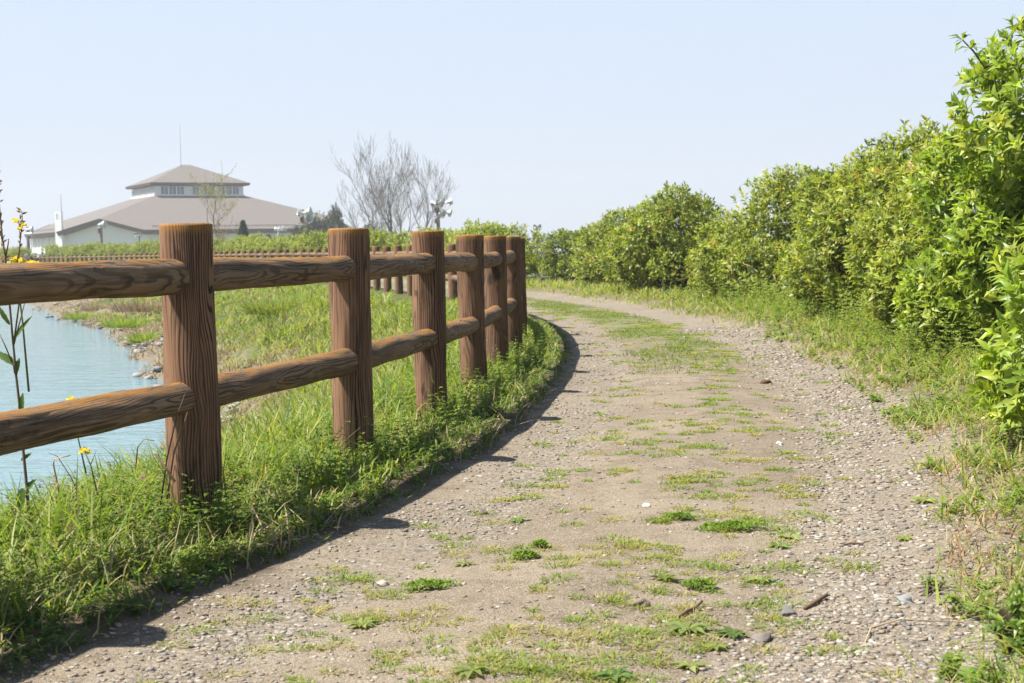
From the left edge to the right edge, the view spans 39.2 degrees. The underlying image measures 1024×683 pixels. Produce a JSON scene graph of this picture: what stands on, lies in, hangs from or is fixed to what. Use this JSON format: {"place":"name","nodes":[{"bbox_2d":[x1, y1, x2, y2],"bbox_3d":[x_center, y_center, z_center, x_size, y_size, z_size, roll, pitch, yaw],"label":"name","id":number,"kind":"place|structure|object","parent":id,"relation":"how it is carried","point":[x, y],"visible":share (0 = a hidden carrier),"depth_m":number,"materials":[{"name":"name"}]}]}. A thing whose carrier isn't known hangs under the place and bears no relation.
{"place":"outdoors","nodes":[
{"label":"outdoors","id":0,"kind":"place"},
{"bbox_2d":[0,304,165,512],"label":"water","id":1,"kind":"structure","parent":0,"point":[65,359],"depth_m":28.67,"materials":[{"name":"blue liquid"}]},
{"bbox_2d":[0,252,1023,682],"bbox_3d":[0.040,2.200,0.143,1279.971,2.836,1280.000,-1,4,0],"label":"ground","id":2,"kind":"structure","parent":0,"point":[472,574],"depth_m":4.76,"materials":[{"name":"beige gravel"}]},
{"bbox_2d":[0,171,35,514],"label":"tall mustard","id":3,"kind":"object","parent":2,"relation":"on","point":[9,359],"visible":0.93,"depth_m":4.76,"materials":[{"name":"green plant"}]},
{"bbox_2d":[11,207,26,345],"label":"mustard sprig","id":4,"kind":"object","parent":3,"relation":"attached to","point":[21,225],"visible":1,"depth_m":4.73,"materials":[{"name":"yellow plant"}]},
{"bbox_2d":[7,254,37,391],"bbox_3d":[-1.613,-0.060,4.744,0.124,0.457,0.058,-1,4,0],"label":"yellow mustard","id":5,"kind":"object","parent":3,"relation":"attached to","point":[19,260],"visible":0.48,"depth_m":4.75,"materials":[{"name":"green plant"}]},
{"bbox_2d":[8,246,36,261],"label":"shrub","id":6,"kind":"object","parent":2,"relation":"on","point":[28,253],"visible":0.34,"depth_m":136.32,"materials":[{"name":"green plant"}]},
{"bbox_2d":[25,226,33,250],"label":"floodlight pole","id":7,"kind":"object","parent":2,"relation":"on","point":[29,231],"visible":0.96,"depth_m":164.31,"materials":[{"name":"metal"}]},
{"bbox_2d":[40,243,60,261],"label":"shrub","id":8,"kind":"object","parent":2,"relation":"on","point":[50,247],"visible":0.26,"depth_m":128.90,"materials":[{"name":"green plant"}]},
{"bbox_2d":[43,245,72,261],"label":"shrub","id":9,"kind":"object","parent":2,"relation":"on","point":[53,252],"visible":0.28,"depth_m":126.99,"materials":[{"name":"green plant"}]},
{"bbox_2d":[53,455,70,499],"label":"reed","id":10,"kind":"object","parent":2,"relation":"on","point":[58,490],"visible":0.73,"depth_m":4.94,"materials":[{"name":"plant"}]},
{"bbox_2d":[64,244,84,261],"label":"shrub","id":11,"kind":"object","parent":2,"relation":"on","point":[73,252],"visible":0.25,"depth_m":122.77,"materials":[{"name":"green plant"}]},
{"bbox_2d":[60,310,105,319],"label":"grass clump","id":12,"kind":"object","parent":2,"relation":"on","point":[78,316],"visible":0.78,"depth_m":54.67,"materials":[{"name":"green plant"}]},
{"bbox_2d":[77,242,101,260],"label":"shrub","id":13,"kind":"object","parent":2,"relation":"on","point":[90,247],"visible":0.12,"depth_m":119.12,"materials":[{"name":"green plant"}]},
{"bbox_2d":[88,242,108,260],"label":"shrub","id":14,"kind":"object","parent":2,"relation":"on","point":[96,250],"visible":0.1,"depth_m":114.89,"materials":[{"name":"green plant"}]},
{"bbox_2d":[76,301,126,311],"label":"grass clump","id":15,"kind":"object","parent":2,"relation":"on","point":[92,307],"visible":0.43,"depth_m":57.02,"materials":[{"name":"plant"}]},
{"bbox_2d":[97,220,106,243],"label":"floodlight pole","id":16,"kind":"object","parent":2,"relation":"on","point":[102,224],"visible":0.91,"depth_m":164.34,"materials":[{"name":"metal"}]},
{"bbox_2d":[94,244,119,260],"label":"shrub","id":17,"kind":"object","parent":2,"relation":"on","point":[104,248],"visible":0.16,"depth_m":113.61,"materials":[{"name":"green plant"}]},
{"bbox_2d":[105,242,125,259],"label":"shrub","id":18,"kind":"object","parent":2,"relation":"on","point":[113,251],"visible":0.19,"depth_m":111.37,"materials":[{"name":"green plant"}]},
{"bbox_2d":[92,315,158,328],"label":"grass clump","id":19,"kind":"object","parent":2,"relation":"on","point":[133,322],"visible":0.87,"depth_m":46.17,"materials":[{"name":"green plant"}]},
{"bbox_2d":[113,242,137,259],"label":"shrub","id":20,"kind":"object","parent":2,"relation":"on","point":[125,247],"visible":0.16,"depth_m":109.19,"materials":[{"name":"green plant"}]},
{"bbox_2d":[100,297,161,312],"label":"grass clump","id":21,"kind":"object","parent":2,"relation":"on","point":[137,307],"visible":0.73,"depth_m":48.22,"materials":[{"name":"beige plant"}]},
{"bbox_2d":[38,302,240,449],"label":"shore stones","id":22,"kind":"object","parent":2,"relation":"on","point":[154,368],"visible":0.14,"depth_m":36.85,"materials":[{"name":"grey stone"}]},
{"bbox_2d":[117,328,162,344],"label":"grass clump","id":23,"kind":"object","parent":2,"relation":"on","point":[137,338],"visible":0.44,"depth_m":38.96,"materials":[{"name":"green plant"}]},
{"bbox_2d":[128,239,154,258],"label":"shrub","id":24,"kind":"object","parent":2,"relation":"on","point":[147,241],"visible":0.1,"depth_m":105.85,"materials":[{"name":"green plant"}]},
{"bbox_2d":[131,241,157,258],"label":"shrub","id":25,"kind":"object","parent":2,"relation":"on","point":[144,247],"visible":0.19,"depth_m":103.45,"materials":[{"name":"green plant"}]},
{"bbox_2d":[153,452,175,481],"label":"reed","id":26,"kind":"object","parent":2,"relation":"on","point":[166,468],"visible":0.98,"depth_m":4.75,"materials":[{"name":"plant"}]},
{"bbox_2d":[24,145,350,259],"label":"sports arena","id":27,"kind":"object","parent":2,"relation":"on","point":[150,206],"visible":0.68,"depth_m":295.77,"materials":[{"name":"white paint"}]},
{"bbox_2d":[187,163,240,238],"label":"bare tree","id":28,"kind":"object","parent":2,"relation":"on","point":[213,193],"visible":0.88,"depth_m":140.26,"materials":[{"name":"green plant"}]},
{"bbox_2d":[213,237,231,250],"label":"shrub","id":29,"kind":"object","parent":2,"relation":"on","point":[215,243],"visible":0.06,"depth_m":88.16,"materials":[{"name":"green plant"}]},
{"bbox_2d":[213,233,241,253],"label":"shrub","id":30,"kind":"object","parent":2,"relation":"on","point":[220,247],"visible":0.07,"depth_m":86.02,"materials":[{"name":"green plant"}]},
{"bbox_2d":[218,237,238,253],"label":"shrub","id":31,"kind":"object","parent":2,"relation":"on","point":[229,247],"visible":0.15,"depth_m":83.50,"materials":[{"name":"green plant"}]},
{"bbox_2d":[237,219,249,236],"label":"conifer","id":32,"kind":"object","parent":2,"relation":"on","point":[242,228],"visible":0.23,"depth_m":134.34,"materials":[{"name":"green plant"}]},
{"bbox_2d":[234,234,259,253],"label":"shrub","id":33,"kind":"object","parent":2,"relation":"on","point":[240,245],"visible":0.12,"depth_m":79.41,"materials":[{"name":"green plant"}]},
{"bbox_2d":[228,231,269,253],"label":"shrub","id":34,"kind":"object","parent":2,"relation":"on","point":[242,238],"visible":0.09,"depth_m":82.17,"materials":[{"name":"green plant"}]},
{"bbox_2d":[240,236,268,256],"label":"shrub","id":35,"kind":"object","parent":2,"relation":"on","point":[252,243],"visible":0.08,"depth_m":77.56,"materials":[{"name":"green plant"}]},
{"bbox_2d":[0,223,526,523],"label":"log fence","id":36,"kind":"object","parent":2,"relation":"on","point":[187,274],"visible":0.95,"depth_m":5.55,"materials":[{"name":"wood"}]},
{"bbox_2d":[245,236,283,257],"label":"shrub","id":37,"kind":"object","parent":2,"relation":"on","point":[256,247],"visible":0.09,"depth_m":76.05,"materials":[{"name":"green plant"}]},
{"bbox_2d":[218,291,323,314],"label":"grass clump","id":38,"kind":"object","parent":2,"relation":"on","point":[265,306],"visible":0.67,"depth_m":33.41,"materials":[{"name":"green plant"}]},
{"bbox_2d":[260,234,292,257],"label":"shrub","id":39,"kind":"object","parent":2,"relation":"on","point":[279,244],"visible":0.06,"depth_m":73.94,"materials":[{"name":"green plant"}]},
{"bbox_2d":[274,226,287,236],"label":"floodlight pole","id":40,"kind":"object","parent":2,"relation":"on","point":[280,229],"visible":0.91,"depth_m":208.98,"materials":[{"name":"metal"}]},
{"bbox_2d":[264,233,306,257],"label":"shrub","id":41,"kind":"object","parent":2,"relation":"on","point":[274,244],"visible":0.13,"depth_m":71.79,"materials":[{"name":"green plant"}]},
{"bbox_2d":[291,223,314,236],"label":"evergreen tree","id":42,"kind":"object","parent":2,"relation":"on","point":[297,229],"visible":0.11,"depth_m":189.39,"materials":[{"name":"green plant"}]},
{"bbox_2d":[296,207,312,236],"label":"floodlight pole","id":43,"kind":"object","parent":2,"relation":"on","point":[308,213],"visible":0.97,"depth_m":149.29,"materials":[{"name":"metal"}]},
{"bbox_2d":[287,235,321,256],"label":"shrub","id":44,"kind":"object","parent":2,"relation":"on","point":[294,246],"visible":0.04,"depth_m":67.72,"materials":[{"name":"green plant"}]},
{"bbox_2d":[296,228,327,256],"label":"shrub","id":45,"kind":"object","parent":2,"relation":"on","point":[318,237],"visible":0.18,"depth_m":63.67,"materials":[{"name":"green plant"}]},
{"bbox_2d":[298,211,341,236],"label":"evergreen tree","id":46,"kind":"object","parent":2,"relation":"on","point":[323,224],"visible":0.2,"depth_m":183.90,"materials":[{"name":"green plant"}]},
{"bbox_2d":[325,200,343,232],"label":"evergreen tree","id":47,"kind":"object","parent":2,"relation":"on","point":[336,214],"visible":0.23,"depth_m":184.01,"materials":[{"name":"green plant"}]},
{"bbox_2d":[342,616,378,628],"bbox_3d":[-0.387,0.728,3.731,0.106,0.018,0.095,-5,5,-45],"label":"weed rosette","id":48,"kind":"object","parent":2,"relation":"on","point":[360,622],"visible":1,"depth_m":3.72,"materials":[{"name":"green plant"}]},
{"bbox_2d":[329,130,416,236],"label":"bare tree","id":49,"kind":"object","parent":2,"relation":"on","point":[381,195],"visible":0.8,"depth_m":99.84,"materials":[{"name":"grey plant"}]},
{"bbox_2d":[336,153,411,231],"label":"bare tree","id":50,"kind":"object","parent":2,"relation":"on","point":[354,225],"visible":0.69,"depth_m":100.08,"materials":[{"name":"grey plant"}]},
{"bbox_2d":[369,226,405,251],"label":"shrub","id":51,"kind":"object","parent":2,"relation":"on","point":[376,239],"visible":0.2,"depth_m":53.84,"materials":[{"name":"green plant"}]},
{"bbox_2d":[366,159,425,235],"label":"bare tree","id":52,"kind":"object","parent":2,"relation":"on","point":[398,205],"visible":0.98,"depth_m":97.80,"materials":[{"name":"grey plant"}]},
{"bbox_2d":[385,229,411,250],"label":"shrub","id":53,"kind":"object","parent":2,"relation":"on","point":[397,237],"visible":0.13,"depth_m":51.25,"materials":[{"name":"green plant"}]},
{"bbox_2d":[396,145,455,229],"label":"bare tree","id":54,"kind":"object","parent":2,"relation":"on","point":[445,198],"visible":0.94,"depth_m":101.48,"materials":[{"name":"grey plant"}]},
{"bbox_2d":[396,577,461,591],"bbox_3d":[-0.233,0.694,4.137,0.181,0.030,0.116,-3,4,-27],"label":"weed cushion","id":55,"kind":"object","parent":2,"relation":"on","point":[429,583],"visible":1,"depth_m":4.12,"materials":[{"name":"green plant"}]},
{"bbox_2d":[404,223,458,246],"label":"shrub","id":56,"kind":"object","parent":2,"relation":"on","point":[410,239],"visible":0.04,"depth_m":47.43,"materials":[{"name":"green plant"}]},
{"bbox_2d":[430,198,452,229],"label":"floodlight pole","id":57,"kind":"object","parent":2,"relation":"on","point":[450,202],"visible":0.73,"depth_m":111.28,"materials":[{"name":"metal"}]},
{"bbox_2d":[444,228,462,273],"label":"shrub","id":58,"kind":"object","parent":2,"relation":"on","point":[447,234],"visible":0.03,"depth_m":45.73,"materials":[{"name":"green plant"}]},
{"bbox_2d":[447,665,494,678],"bbox_3d":[-0.093,0.744,3.253,0.118,0.018,0.097,-2,4,-12],"label":"weed rosette","id":59,"kind":"object","parent":2,"relation":"on","point":[466,672],"visible":1,"depth_m":3.25,"materials":[{"name":"green plant"}]},
{"bbox_2d":[454,218,535,274],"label":"shrub","id":60,"kind":"object","parent":2,"relation":"on","point":[476,224],"visible":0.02,"depth_m":40.83,"materials":[{"name":"green plant"}]},
{"bbox_2d":[38,348,955,529],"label":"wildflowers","id":61,"kind":"object","parent":2,"relation":"on","point":[265,422],"visible":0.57,"depth_m":5.70,"materials":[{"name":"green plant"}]},
{"bbox_2d":[452,218,552,278],"bbox_3d":[-0.114,-2.496,38.938,3.012,1.774,2.859,-2,4,-21],"label":"shrub","id":62,"kind":"object","parent":2,"relation":"on","point":[532,261],"visible":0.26,"depth_m":38.71,"materials":[{"name":"green plant"}]},
{"bbox_2d":[0,271,1023,682],"bbox_3d":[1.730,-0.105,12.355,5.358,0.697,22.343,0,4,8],"label":"herbs","id":63,"kind":"object","parent":2,"relation":"on","point":[868,321],"visible":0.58,"depth_m":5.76,"materials":[{"name":"green plant"}]},
{"bbox_2d":[78,447,98,494],"bbox_3d":[-1.414,0.431,4.789,0.060,0.163,0.035,-3,4,-22],"label":"yellow mustard","id":64,"kind":"object","parent":63,"relation":"on","point":[85,450],"visible":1,"depth_m":4.78,"materials":[{"name":"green plant"}]},
{"bbox_2d":[159,394,184,511],"bbox_3d":[-1.124,0.369,4.753,0.102,0.393,0.007,-1,4,0],"label":"reed","id":65,"kind":"object","parent":63,"relation":"on","point":[168,454],"visible":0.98,"depth_m":4.75,"materials":[{"name":"green plant"}]},
{"bbox_2d":[166,412,187,498],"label":"reed","id":66,"kind":"object","parent":63,"relation":"on","point":[173,457],"visible":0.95,"depth_m":4.75,"materials":[{"name":"green plant"}]},
{"bbox_2d":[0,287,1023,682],"bbox_3d":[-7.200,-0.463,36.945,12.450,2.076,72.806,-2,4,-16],"label":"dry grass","id":67,"kind":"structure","parent":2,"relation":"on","point":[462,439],"depth_m":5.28,"materials":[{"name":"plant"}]},
{"bbox_2d":[511,549,540,559],"bbox_3d":[0.046,0.666,4.513,0.116,0.028,0.095,-1,4,0],"label":"weed cushion","id":68,"kind":"object","parent":2,"relation":"on","point":[528,553],"visible":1,"depth_m":4.50,"materials":[{"name":"green plant"}]},
{"bbox_2d":[135,297,924,682],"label":"path tufts","id":69,"kind":"object","parent":2,"relation":"on","point":[657,519],"visible":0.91,"depth_m":4.30,"materials":[{"name":"green plant"}]},
{"bbox_2d":[527,537,549,547],"bbox_3d":[0.090,0.654,4.694,0.072,0.032,0.077,-3,4,-34],"label":"weed cushion","id":70,"kind":"object","parent":2,"relation":"on","point":[541,541],"visible":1,"depth_m":4.68,"materials":[{"name":"green plant"}]},
{"bbox_2d":[537,222,605,279],"bbox_3d":[1.966,-2.245,36.970,2.722,1.639,2.711,-1,4,0],"label":"shrub","id":71,"kind":"object","parent":2,"relation":"on","point":[557,263],"visible":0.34,"depth_m":36.63,"materials":[{"name":"green plant"}]},
{"bbox_2d":[592,667,638,682],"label":"weed rosette","id":72,"kind":"object","parent":2,"relation":"on","point":[623,672],"visible":1,"depth_m":3.24,"materials":[{"name":"green plant"}]},
{"bbox_2d":[567,200,677,286],"bbox_3d":[2.471,-2.014,30.468,2.664,1.962,3.045,-1,4,0],"label":"shrub","id":73,"kind":"object","parent":2,"relation":"on","point":[586,262],"visible":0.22,"depth_m":30.22,"materials":[{"name":"green plant"}]},
{"bbox_2d":[630,598,650,606],"bbox_3d":[0.346,0.704,3.872,0.044,0.026,0.052,2,5,35],"label":"stone","id":74,"kind":"object","parent":2,"relation":"on","point":[641,601],"visible":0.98,"depth_m":3.86,"materials":[{"name":"beige stone"}]},
{"bbox_2d":[650,573,679,580],"bbox_3d":[0.448,0.681,4.169,0.107,0.016,0.084,1,4,30],"label":"weed rosette","id":75,"kind":"object","parent":2,"relation":"on","point":[662,575],"visible":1,"depth_m":4.17,"materials":[{"name":"green plant"}]},
{"bbox_2d":[594,180,743,290],"bbox_3d":[3.034,-1.915,26.534,3.032,2.078,3.082,-1,4,0],"label":"shrub","id":76,"kind":"object","parent":2,"relation":"on","point":[658,261],"visible":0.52,"depth_m":25.95,"materials":[{"name":"green plant"}]},
{"bbox_2d":[660,510,697,519],"bbox_3d":[0.588,0.610,5.074,0.144,0.031,0.099,-1,4,0],"label":"weed cushion","id":77,"kind":"object","parent":2,"relation":"on","point":[681,514],"visible":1,"depth_m":5.06,"materials":[{"name":"green plant"}]},
{"bbox_2d":[659,620,710,635],"bbox_3d":[0.442,0.720,3.625,0.142,0.020,0.126,-1,4,0],"label":"weed rosette","id":78,"kind":"object","parent":2,"relation":"on","point":[687,626],"visible":1,"depth_m":3.62,"materials":[{"name":"green plant"}]},
{"bbox_2d":[668,660,709,672],"bbox_3d":[0.410,0.746,3.332,0.092,0.015,0.084,2,5,43],"label":"weed rosette","id":79,"kind":"object","parent":2,"relation":"on","point":[693,665],"visible":1,"depth_m":3.32,"materials":[{"name":"green plant"}]},
{"bbox_2d":[677,600,702,617],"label":"twig","id":80,"kind":"object","parent":2,"relation":"on","point":[691,608],"visible":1,"depth_m":3.80,"materials":[{"name":"brown wood"}]},
{"bbox_2d":[678,577,717,591],"bbox_3d":[0.531,0.685,4.077,0.114,0.032,0.125,-1,4,0],"label":"weed cushion","id":81,"kind":"object","parent":2,"relation":"on","point":[696,582],"visible":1,"depth_m":4.07,"materials":[{"name":"green plant"}]},
{"bbox_2d":[700,641,731,651],"bbox_3d":[0.497,0.736,3.484,0.076,0.014,0.092,0,4,14],"label":"weed rosette","id":82,"kind":"object","parent":2,"relation":"on","point":[717,646],"visible":1,"depth_m":3.47,"materials":[{"name":"green plant"}]},
{"bbox_2d":[713,626,751,639],"bbox_3d":[0.553,0.728,3.597,0.107,0.016,0.108,-1,4,0],"label":"weed rosette","id":83,"kind":"object","parent":2,"relation":"on","point":[733,634],"visible":1,"depth_m":3.59,"materials":[{"name":"green plant"}]},
{"bbox_2d":[695,519,777,530],"bbox_3d":[0.766,0.624,4.942,0.299,0.035,0.163,-1,4,0],"label":"weed cushion","id":84,"kind":"object","parent":2,"relation":"on","point":[746,524],"visible":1,"depth_m":4.92,"materials":[{"name":"green plant"}]},
{"bbox_2d":[682,161,821,299],"bbox_3d":[3.988,-1.560,21.692,2.831,2.300,3.025,-1,4,0],"label":"shrub","id":85,"kind":"object","parent":2,"relation":"on","point":[753,253],"visible":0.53,"depth_m":21.28,"materials":[{"name":"green plant"}]},
{"bbox_2d":[751,632,771,642],"bbox_3d":[0.621,0.732,3.566,0.048,0.026,0.063,2,5,40],"label":"stone","id":86,"kind":"object","parent":2,"relation":"on","point":[764,637],"visible":1,"depth_m":3.55,"materials":[{"name":"beige stone"}]},
{"bbox_2d":[747,575,775,583],"bbox_3d":[0.725,0.687,4.166,0.093,0.015,0.094,2,5,35],"label":"weed rosette","id":87,"kind":"object","parent":2,"relation":"on","point":[766,578],"visible":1,"depth_m":4.16,"materials":[{"name":"green plant"}]},
{"bbox_2d":[768,542,793,547],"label":"weed rosette","id":88,"kind":"object","parent":2,"relation":"on","point":[776,544],"visible":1,"depth_m":4.65,"materials":[{"name":"green plant"}]},
{"bbox_2d":[780,606,795,616],"bbox_3d":[0.731,0.716,3.807,0.044,0.029,0.046,0,4,10],"label":"stone","id":89,"kind":"object","parent":2,"relation":"on","point":[788,611],"visible":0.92,"depth_m":3.79,"materials":[{"name":"white stone"}]},
{"bbox_2d":[777,533,803,539],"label":"weed rosette","id":90,"kind":"object","parent":2,"relation":"on","point":[789,535],"visible":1,"depth_m":4.79,"materials":[{"name":"green plant"}]},
{"bbox_2d":[803,593,827,609],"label":"twig","id":91,"kind":"object","parent":2,"relation":"on","point":[815,601],"visible":1,"depth_m":3.88,"materials":[{"name":"brown wood"}]},
{"bbox_2d":[773,162,891,299],"bbox_3d":[4.732,-1.382,18.542,2.693,1.999,2.669,-1,4,0],"label":"shrub","id":92,"kind":"object","parent":2,"relation":"on","point":[811,192],"visible":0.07,"depth_m":18.04,"materials":[{"name":"green plant"}]},
{"bbox_2d":[778,115,950,313],"bbox_3d":[4.390,-1.270,15.363,3.026,2.305,2.803,-1,4,0],"label":"shrub","id":93,"kind":"object","parent":2,"relation":"on","point":[826,234],"visible":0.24,"depth_m":15.12,"materials":[{"name":"green plant"}]},
{"bbox_2d":[896,594,912,603],"bbox_3d":[1.053,0.690,3.852,0.042,0.027,0.040,-1,4,3],"label":"stone","id":94,"kind":"object","parent":2,"relation":"on","point":[906,598],"visible":1,"depth_m":3.84,"materials":[{"name":"white stone"}]},
{"bbox_2d":[863,618,962,646],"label":"twig","id":95,"kind":"object","parent":2,"relation":"on","point":[904,619],"visible":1,"depth_m":3.60,"materials":[{"name":"wood"}]},
{"bbox_2d":[909,496,936,503],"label":"weed rosette","id":96,"kind":"object","parent":2,"relation":"on","point":[919,498],"visible":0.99,"depth_m":5.27,"materials":[{"name":"green plant"}]},
{"bbox_2d":[842,131,1022,332],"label":"shrub","id":97,"kind":"object","parent":2,"relation":"on","point":[885,260],"visible":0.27,"depth_m":12.55,"materials":[{"name":"green plant"}]},
{"bbox_2d":[919,574,948,595],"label":"leafy plant","id":98,"kind":"object","parent":2,"relation":"on","point":[929,578],"visible":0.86,"depth_m":3.96,"materials":[{"name":"green plant"}]},
{"bbox_2d":[891,119,1023,346],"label":"shrub","id":99,"kind":"object","parent":2,"relation":"on","point":[918,284],"visible":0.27,"depth_m":10.74,"materials":[{"name":"green plant"}]},
{"bbox_2d":[930,13,1023,337],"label":"shrub","id":100,"kind":"object","parent":2,"relation":"on","point":[978,232],"visible":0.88,"depth_m":9.33,"materials":[{"name":"green plant"}]},
{"bbox_2d":[949,31,1023,68],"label":"shrub sprig","id":101,"kind":"object","parent":100,"relation":"attached to","point":[978,56],"visible":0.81,"depth_m":8.93,"materials":[{"name":"green plant"}]},
{"bbox_2d":[961,216,1023,439],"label":"shrub","id":102,"kind":"object","parent":2,"relation":"on","point":[1000,390],"visible":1,"depth_m":5.91,"materials":[{"name":"green plant"}]},
{"bbox_2d":[980,581,1023,658],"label":"leafy plant","id":103,"kind":"object","parent":2,"relation":"on","point":[1010,615],"visible":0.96,"depth_m":3.27,"materials":[{"name":"green plant"}]},
{"bbox_2d":[0,0,1023,255],"label":"sky","id":104,"kind":"structure","parent":0,"point":[554,115],"materials":[{"name":"blue"}]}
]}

